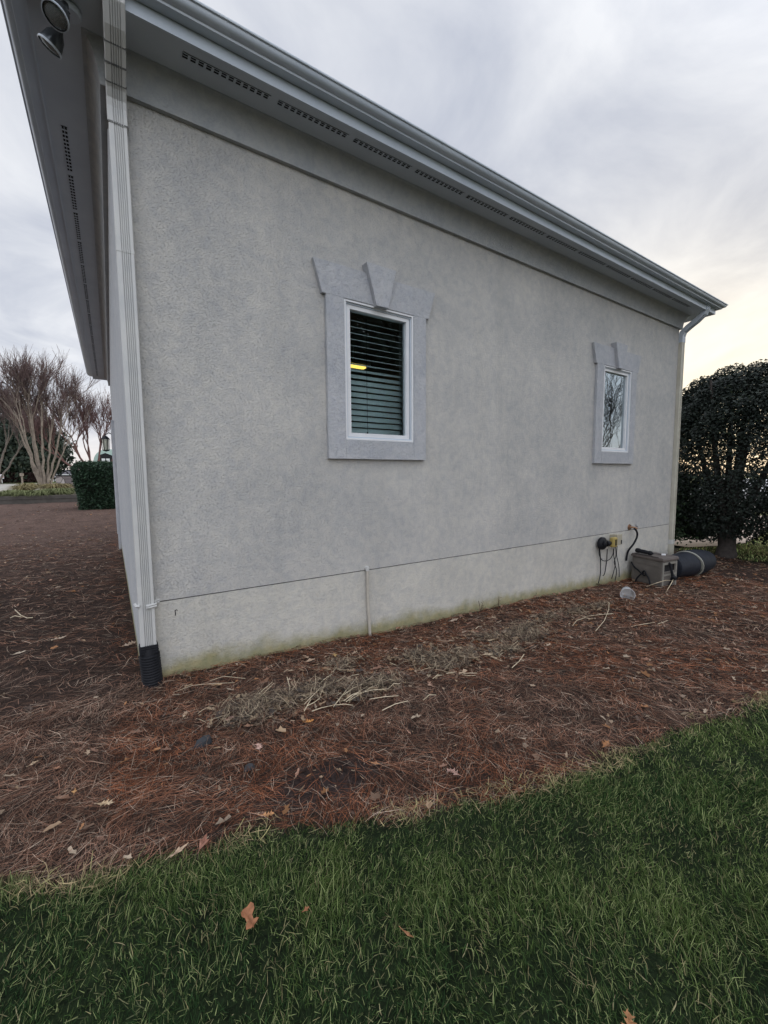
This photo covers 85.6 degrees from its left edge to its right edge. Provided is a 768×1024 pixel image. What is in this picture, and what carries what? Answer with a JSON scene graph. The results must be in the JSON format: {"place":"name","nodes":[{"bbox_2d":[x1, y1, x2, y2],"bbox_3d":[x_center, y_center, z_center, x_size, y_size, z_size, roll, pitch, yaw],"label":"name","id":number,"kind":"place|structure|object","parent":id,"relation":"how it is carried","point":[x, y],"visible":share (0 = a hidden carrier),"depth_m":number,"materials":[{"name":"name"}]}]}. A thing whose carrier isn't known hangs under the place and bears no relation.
{"place":"outdoors","nodes":[
{"label":"outdoors","id":0,"kind":"place"},
{"bbox_2d":[0,483,54,490],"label":"road","id":1,"kind":"structure","parent":0,"point":[3,486],"depth_m":40.21,"materials":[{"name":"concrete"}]},
{"bbox_2d":[55,475,73,487],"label":"stone pillar","id":2,"kind":"structure","parent":1,"relation":"on","point":[66,479],"depth_m":29.65,"materials":[{"name":"grey stone"}]},
{"bbox_2d":[0,476,767,1023],"bbox_3d":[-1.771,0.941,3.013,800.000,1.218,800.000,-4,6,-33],"label":"ground","id":3,"kind":"structure","parent":0,"point":[16,518],"depth_m":1.79,"materials":[{"name":"soil"}]},
{"bbox_2d":[1,472,37,482],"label":"brown hedge","id":4,"kind":"object","parent":3,"relation":"on","point":[31,477],"visible":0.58,"depth_m":48.88,"materials":[{"name":"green plant"}]},
{"bbox_2d":[0,382,61,481],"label":"evergreen tree","id":5,"kind":"object","parent":3,"relation":"on","point":[20,460],"visible":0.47,"depth_m":47.27,"materials":[{"name":"green plant"}]},
{"bbox_2d":[0,410,72,474],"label":"evergreen tree","id":6,"kind":"object","parent":3,"relation":"on","point":[51,459],"visible":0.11,"depth_m":51.61,"materials":[{"name":"green plant"}]},
{"bbox_2d":[0,494,77,504],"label":"planter wall","id":7,"kind":"structure","parent":3,"relation":"on","point":[35,499],"depth_m":19.41,"materials":[{"name":"grey concrete"}]},
{"bbox_2d":[3,426,77,481],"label":"evergreen tree","id":8,"kind":"object","parent":3,"relation":"on","point":[60,471],"visible":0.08,"depth_m":57.06,"materials":[{"name":"green plant"}]},
{"bbox_2d":[50,470,70,481],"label":"house","id":9,"kind":"structure","parent":3,"relation":"on","point":[65,473],"depth_m":75.40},
{"bbox_2d":[11,385,112,466],"bbox_3d":[-21.693,-5.782,30.293,4.413,7.529,8.563,4,7,42],"label":"crape myrtle","id":10,"kind":"object","parent":3,"relation":"on","point":[93,416],"visible":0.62,"depth_m":30.07,"materials":[{"name":"brown plant"}]},
{"bbox_2d":[68,460,115,509],"bbox_3d":[-11.792,-1.078,17.205,1.971,2.199,2.564,-4,6,-33],"label":"box hedge","id":11,"kind":"object","parent":3,"relation":"on","point":[93,482],"visible":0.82,"depth_m":16.28,"materials":[{"name":"green plant"}]},
{"bbox_2d":[93,449,111,461],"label":"green roof house","id":12,"kind":"structure","parent":3,"relation":"on","point":[105,455],"depth_m":60.50,"materials":[{"name":"green metal"}]},
{"bbox_2d":[100,453,111,461],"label":"window","id":13,"kind":"structure","parent":12,"relation":"in","point":[105,456],"depth_m":60.57,"materials":[{"name":"white glass"}]},
{"bbox_2d":[120,641,135,646],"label":"fallen leaf","id":14,"kind":"object","parent":3,"relation":"on","point":[131,642],"visible":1,"depth_m":3.65,"materials":[{"name":"beige plant"}]},
{"bbox_2d":[168,842,188,857],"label":"fallen leaf","id":15,"kind":"object","parent":3,"relation":"on","point":[177,850],"visible":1,"depth_m":1.64,"materials":[{"name":"beige plant"}]},
{"bbox_2d":[198,833,208,851],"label":"fallen leaf","id":16,"kind":"object","parent":3,"relation":"on","point":[203,840],"visible":1,"depth_m":1.66,"materials":[{"name":"brown plant"}]},
{"bbox_2d":[244,763,254,771],"bbox_3d":[-0.697,1.315,2.138,0.060,0.020,0.042,-4,6,-33],"label":"stone","id":17,"kind":"object","parent":3,"relation":"on","point":[251,766],"visible":1,"depth_m":2.13,"materials":[{"name":"stone"}]},
{"bbox_2d":[241,902,258,929],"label":"fallen leaf","id":18,"kind":"object","parent":3,"relation":"on","point":[246,913],"visible":1,"depth_m":1.37,"materials":[{"name":"brown plant"}]},
{"bbox_2d":[185,677,321,737],"bbox_3d":[-0.789,1.229,2.743,0.946,0.153,0.565,-4,6,-33],"label":"dead plant clump","id":19,"kind":"object","parent":3,"relation":"on","point":[250,702],"visible":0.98,"depth_m":2.68,"materials":[{"name":"plant"}]},
{"bbox_2d":[259,810,273,816],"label":"fallen leaf","id":20,"kind":"object","parent":3,"relation":"on","point":[267,814],"visible":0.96,"depth_m":1.82,"materials":[{"name":"beige plant"}]},
{"bbox_2d":[0,0,727,676],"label":"house","id":21,"kind":"structure","parent":3,"relation":"on","point":[256,236],"depth_m":3.69,"materials":[{"name":"paint"}]},
{"bbox_2d":[37,0,81,58],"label":"security light","id":22,"kind":"object","parent":21,"relation":"attached to","point":[60,16],"visible":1,"depth_m":2.38,"materials":[{"name":"white metal"}]},
{"bbox_2d":[101,432,110,451],"bbox_3d":[-6.287,-1.603,9.430,0.260,0.460,0.200,-4,6,-33],"label":"wall lantern","id":23,"kind":"object","parent":21,"relation":"attached to","point":[105,443],"depth_m":9.37,"materials":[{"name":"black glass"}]},
{"bbox_2d":[139,642,162,688],"bbox_3d":[-1.690,1.129,3.011,0.149,0.350,0.144,-4,6,-33],"label":"drain pipe","id":24,"kind":"object","parent":21,"relation":"attached to","point":[150,666],"visible":0.91,"depth_m":2.96,"materials":[{"name":"black plastic"}]},
{"bbox_2d":[351,346,370,368],"bbox_3d":[-0.700,-2.456,6.456,1.020,0.325,0.230,-4,6,-33],"label":"ceiling light","id":25,"kind":"object","parent":21,"relation":"attached to","point":[358,362],"visible":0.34,"depth_m":6.57,"materials":[{"name":"yellow"}]},
{"bbox_2d":[364,566,370,634],"bbox_3d":[-0.153,0.898,4.048,0.058,0.748,0.045,-4,6,-33],"label":"wall pipe","id":26,"kind":"object","parent":21,"relation":"attached to","point":[366,568],"depth_m":4.03,"materials":[{"name":"plastic"}]},
{"bbox_2d":[344,298,413,442],"bbox_3d":[-0.075,-1.304,4.009,0.771,1.237,0.175,-4,6,-33],"label":"window","id":27,"kind":"structure","parent":21,"relation":"in","point":[367,434],"depth_m":4.07,"materials":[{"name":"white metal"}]},
{"bbox_2d":[597,537,611,549],"bbox_3d":[3.318,0.470,6.235,0.269,0.185,0.098,-4,6,-33],"label":"outdoor timer","id":28,"kind":"object","parent":21,"relation":"attached to","point":[603,543],"visible":1,"depth_m":6.19,"materials":[{"name":"black plastic"}]},
{"bbox_2d":[598,550,600,582],"bbox_3d":[3.248,0.795,6.245,0.028,0.544,0.156,4,6,39],"label":"power cord","id":29,"kind":"object","parent":28,"relation":"hanging from","point":[600,567],"visible":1,"depth_m":6.28,"materials":[{"name":"black plastic"}]},
{"bbox_2d":[610,537,617,546],"bbox_3d":[3.497,0.460,6.309,0.120,0.150,0.074,-4,6,-33],"label":"plug adapter","id":30,"kind":"object","parent":28,"relation":"attached to","point":[613,540],"visible":0.98,"depth_m":6.27,"materials":[{"name":"yellow plastic"}]},
{"bbox_2d":[609,534,621,544],"bbox_3d":[3.598,0.429,6.435,0.160,0.177,0.120,-4,6,-33],"label":"outlet box","id":31,"kind":"object","parent":21,"relation":"attached to","point":[619,537],"visible":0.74,"depth_m":6.39,"materials":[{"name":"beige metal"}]},
{"bbox_2d":[601,365,631,452],"bbox_3d":[3.475,-1.532,6.298,0.771,1.237,0.124,-4,6,-33],"label":"window","id":32,"kind":"structure","parent":21,"relation":"in","point":[626,375],"depth_m":6.44,"materials":[{"name":"white metal"}]},
{"bbox_2d":[625,528,637,560],"bbox_3d":[4.010,0.520,6.681,0.198,0.546,0.081,-1,5,-2],"label":"garden hose","id":33,"kind":"object","parent":21,"relation":"attached to","point":[631,546],"visible":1,"depth_m":6.68,"materials":[{"name":"black plastic"}]},
{"bbox_2d":[628,524,637,529],"bbox_3d":[4.040,0.246,6.736,0.159,0.100,0.082,1,5,18],"label":"hose tap","id":34,"kind":"object","parent":21,"relation":"attached to","point":[630,526],"visible":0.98,"depth_m":6.72,"materials":[{"name":"gold metal"}]},
{"bbox_2d":[0,506,767,898],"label":"pine straw","id":35,"kind":"object","parent":3,"relation":"on","point":[16,778],"visible":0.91,"depth_m":2.61,"materials":[{"name":"brown plant"}]},
{"bbox_2d":[95,799,112,805],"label":"fallen leaf","id":36,"kind":"object","parent":35,"relation":"on","point":[103,802],"visible":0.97,"depth_m":1.89,"materials":[{"name":"beige plant"}]},
{"bbox_2d":[194,735,211,748],"bbox_3d":[-1.030,1.298,2.349,0.105,0.038,0.072,-4,6,-33],"label":"slate stone","id":37,"kind":"object","parent":35,"relation":"on","point":[202,741],"visible":0.86,"depth_m":2.34,"materials":[{"name":"grey stone"}]},
{"bbox_2d":[254,743,261,750],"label":"fallen leaf","id":38,"kind":"object","parent":35,"relation":"on","point":[258,745],"visible":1,"depth_m":2.30,"materials":[{"name":"beige plant"}]},
{"bbox_2d":[258,648,421,710],"bbox_3d":[-0.280,1.218,2.996,1.164,0.162,0.930,-4,6,-33],"label":"dead plant clump","id":39,"kind":"object","parent":35,"relation":"on","point":[350,689],"visible":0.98,"depth_m":2.97,"materials":[{"name":"plant"}]},
{"bbox_2d":[447,768,462,776],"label":"fallen leaf","id":40,"kind":"object","parent":35,"relation":"on","point":[454,771],"visible":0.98,"depth_m":2.13,"materials":[{"name":"beige plant"}]},
{"bbox_2d":[631,552,678,587],"bbox_3d":[4.292,0.895,6.552,0.429,0.458,0.673,-2,5,-19],"label":"hose reel box","id":41,"kind":"object","parent":35,"relation":"on","point":[657,567],"visible":0.95,"depth_m":6.39,"materials":[{"name":"beige plastic"}]},
{"bbox_2d":[635,548,660,554],"bbox_3d":[4.163,0.633,6.546,0.357,0.087,0.137,4,7,44],"label":"hose nozzle","id":42,"kind":"object","parent":41,"relation":"on","point":[638,550],"visible":1,"depth_m":6.55,"materials":[{"name":"black plastic"}]},
{"bbox_2d":[672,549,716,576],"bbox_3d":[5.318,0.888,7.215,1.241,0.462,0.484,-4,6,-33],"label":"plastic barrel","id":43,"kind":"object","parent":35,"relation":"on","point":[693,562],"visible":0.79,"depth_m":6.99,"materials":[{"name":"grey plastic"}]},
{"bbox_2d":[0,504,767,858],"bbox_3d":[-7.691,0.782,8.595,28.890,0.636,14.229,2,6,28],"label":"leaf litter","id":44,"kind":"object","parent":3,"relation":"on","point":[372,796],"visible":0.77,"depth_m":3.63,"materials":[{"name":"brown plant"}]},
{"bbox_2d":[0,689,767,899],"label":"edge thatch","id":45,"kind":"object","parent":3,"relation":"on","point":[90,867],"visible":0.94,"depth_m":1.89,"materials":[{"name":"beige plant"}]},
{"bbox_2d":[385,641,492,699],"bbox_3d":[0.441,1.196,3.490,0.752,0.153,1.211,4,7,40],"label":"dead plant clump","id":46,"kind":"object","parent":3,"relation":"on","point":[470,655],"visible":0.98,"depth_m":3.46,"materials":[{"name":"plant"}]},
{"bbox_2d":[457,622,565,675],"bbox_3d":[1.044,1.189,3.861,1.600,0.187,0.717,-5,7,-42],"label":"dead plant clump","id":47,"kind":"object","parent":3,"relation":"on","point":[508,634],"visible":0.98,"depth_m":4.00,"materials":[{"name":"plant"}]},
{"bbox_2d":[501,598,614,632],"bbox_3d":[2.110,1.143,4.759,2.056,0.184,0.474,-4,6,-33],"label":"dead plant clump","id":48,"kind":"object","parent":3,"relation":"on","point":[575,610],"visible":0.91,"depth_m":4.77,"materials":[{"name":"plant"}]},
{"bbox_2d":[601,740,610,746],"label":"fallen leaf","id":49,"kind":"object","parent":3,"relation":"on","point":[605,743],"visible":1,"depth_m":2.40,"materials":[{"name":"brown plant"}]},
{"bbox_2d":[620,587,635,599],"bbox_3d":[3.275,1.094,5.586,0.182,0.179,0.188,2,6,26],"label":"plastic cup","id":50,"kind":"object","parent":3,"relation":"on","point":[627,591],"visible":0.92,"depth_m":5.62,"materials":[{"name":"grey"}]},
{"bbox_2d":[621,1008,636,1023],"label":"fallen leaf","id":51,"kind":"object","parent":3,"relation":"on","point":[629,1018],"visible":1,"depth_m":1.13,"materials":[{"name":"brown plant"}]},
{"bbox_2d":[634,570,646,582],"bbox_3d":[4.031,1.016,6.511,0.048,0.234,0.176,-4,6,-33],"label":"hose loop","id":52,"kind":"object","parent":3,"relation":"on","point":[643,571],"visible":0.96,"depth_m":6.50,"materials":[{"name":"black plastic"}]},
{"bbox_2d":[674,472,741,544],"bbox_3d":[7.006,-0.035,9.759,3.307,1.831,2.523,-1,5,-9],"label":"shrub","id":53,"kind":"object","parent":3,"relation":"on","point":[679,536],"visible":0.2,"depth_m":9.11,"materials":[{"name":"green plant"}]},
{"bbox_2d":[675,359,767,558],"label":"dome tree","id":54,"kind":"object","parent":3,"relation":"on","point":[738,399],"visible":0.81,"depth_m":8.48,"materials":[{"name":"green plant"}]},
{"bbox_2d":[0,694,767,1023],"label":"lawn grass","id":55,"kind":"structure","parent":0,"point":[610,800],"depth_m":1.45,"materials":[{"name":"green plant"}]},
{"bbox_2d":[399,926,413,937],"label":"fallen leaf","id":56,"kind":"object","parent":55,"relation":"on","point":[407,933],"visible":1,"depth_m":1.33,"materials":[{"name":"brown plant"}]},
{"bbox_2d":[0,0,767,474],"label":"sky","id":57,"kind":"structure","parent":0,"point":[645,122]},
{"bbox_2d":[674,516,760,546],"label":"sidewalk","id":58,"kind":"structure","parent":0,"point":[694,543],"depth_m":10.41,"materials":[{"name":"concrete"}]},
{"bbox_2d":[677,531,767,561],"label":"back lawn grass","id":59,"kind":"structure","parent":0,"point":[760,549],"depth_m":9.43,"materials":[{"name":"green plant"}]},
{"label":"planting bed","id":60,"kind":"structure","parent":0,"visible":0},
{"bbox_2d":[1,489,33,496],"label":"grass tuft","id":61,"kind":"object","parent":60,"relation":"on","point":[7,491],"visible":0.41,"depth_m":19.30,"materials":[{"name":"green plant"}]},
{"bbox_2d":[6,490,34,496],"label":"grass tuft","id":62,"kind":"object","parent":60,"relation":"on","point":[12,492],"visible":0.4,"depth_m":19.22,"materials":[{"name":"green plant"}]},
{"bbox_2d":[0,380,45,482],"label":"crape myrtle","id":63,"kind":"object","parent":60,"relation":"on","point":[4,416],"visible":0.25,"depth_m":29.52,"materials":[{"name":"brown plant"}]},
{"bbox_2d":[6,485,42,490],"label":"grass tuft","id":64,"kind":"object","parent":60,"relation":"on","point":[17,487],"visible":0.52,"depth_m":20.95,"materials":[{"name":"green plant"}]},
{"bbox_2d":[13,491,41,496],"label":"grass tuft","id":65,"kind":"object","parent":60,"relation":"on","point":[33,492],"visible":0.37,"depth_m":19.43,"materials":[{"name":"green plant"}]},
{"bbox_2d":[7,483,48,489],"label":"grass tuft","id":66,"kind":"object","parent":60,"relation":"on","point":[31,484],"visible":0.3,"depth_m":21.45,"materials":[{"name":"green plant"}]},
{"bbox_2d":[21,490,65,496],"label":"grass tuft","id":67,"kind":"object","parent":60,"relation":"on","point":[42,492],"visible":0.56,"depth_m":19.56,"materials":[{"name":"green plant"}]},
{"bbox_2d":[35,483,68,489],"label":"grass tuft","id":68,"kind":"object","parent":60,"relation":"on","point":[49,485],"visible":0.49,"depth_m":22.00,"materials":[{"name":"green plant"}]},
{"bbox_2d":[0,344,104,488],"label":"crape myrtle","id":69,"kind":"object","parent":60,"relation":"on","point":[21,376],"visible":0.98,"depth_m":23.91,"materials":[{"name":"brown plant"}]},
{"bbox_2d":[39,488,67,494],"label":"grass tuft","id":70,"kind":"object","parent":60,"relation":"on","point":[51,489],"visible":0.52,"depth_m":20.05,"materials":[{"name":"green plant"}]},
{"bbox_2d":[44,488,73,494],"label":"grass tuft","id":71,"kind":"object","parent":60,"relation":"on","point":[58,491],"visible":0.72,"depth_m":20.26,"materials":[{"name":"green plant"}]},
{"bbox_2d":[50,483,73,487],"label":"grass tuft","id":72,"kind":"object","parent":60,"relation":"on","point":[70,486],"visible":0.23,"depth_m":22.44,"materials":[{"name":"green plant"}]},
{"bbox_2d":[50,488,75,494],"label":"grass tuft","id":73,"kind":"object","parent":60,"relation":"on","point":[72,489],"visible":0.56,"depth_m":20.59,"materials":[{"name":"green plant"}]}
]}

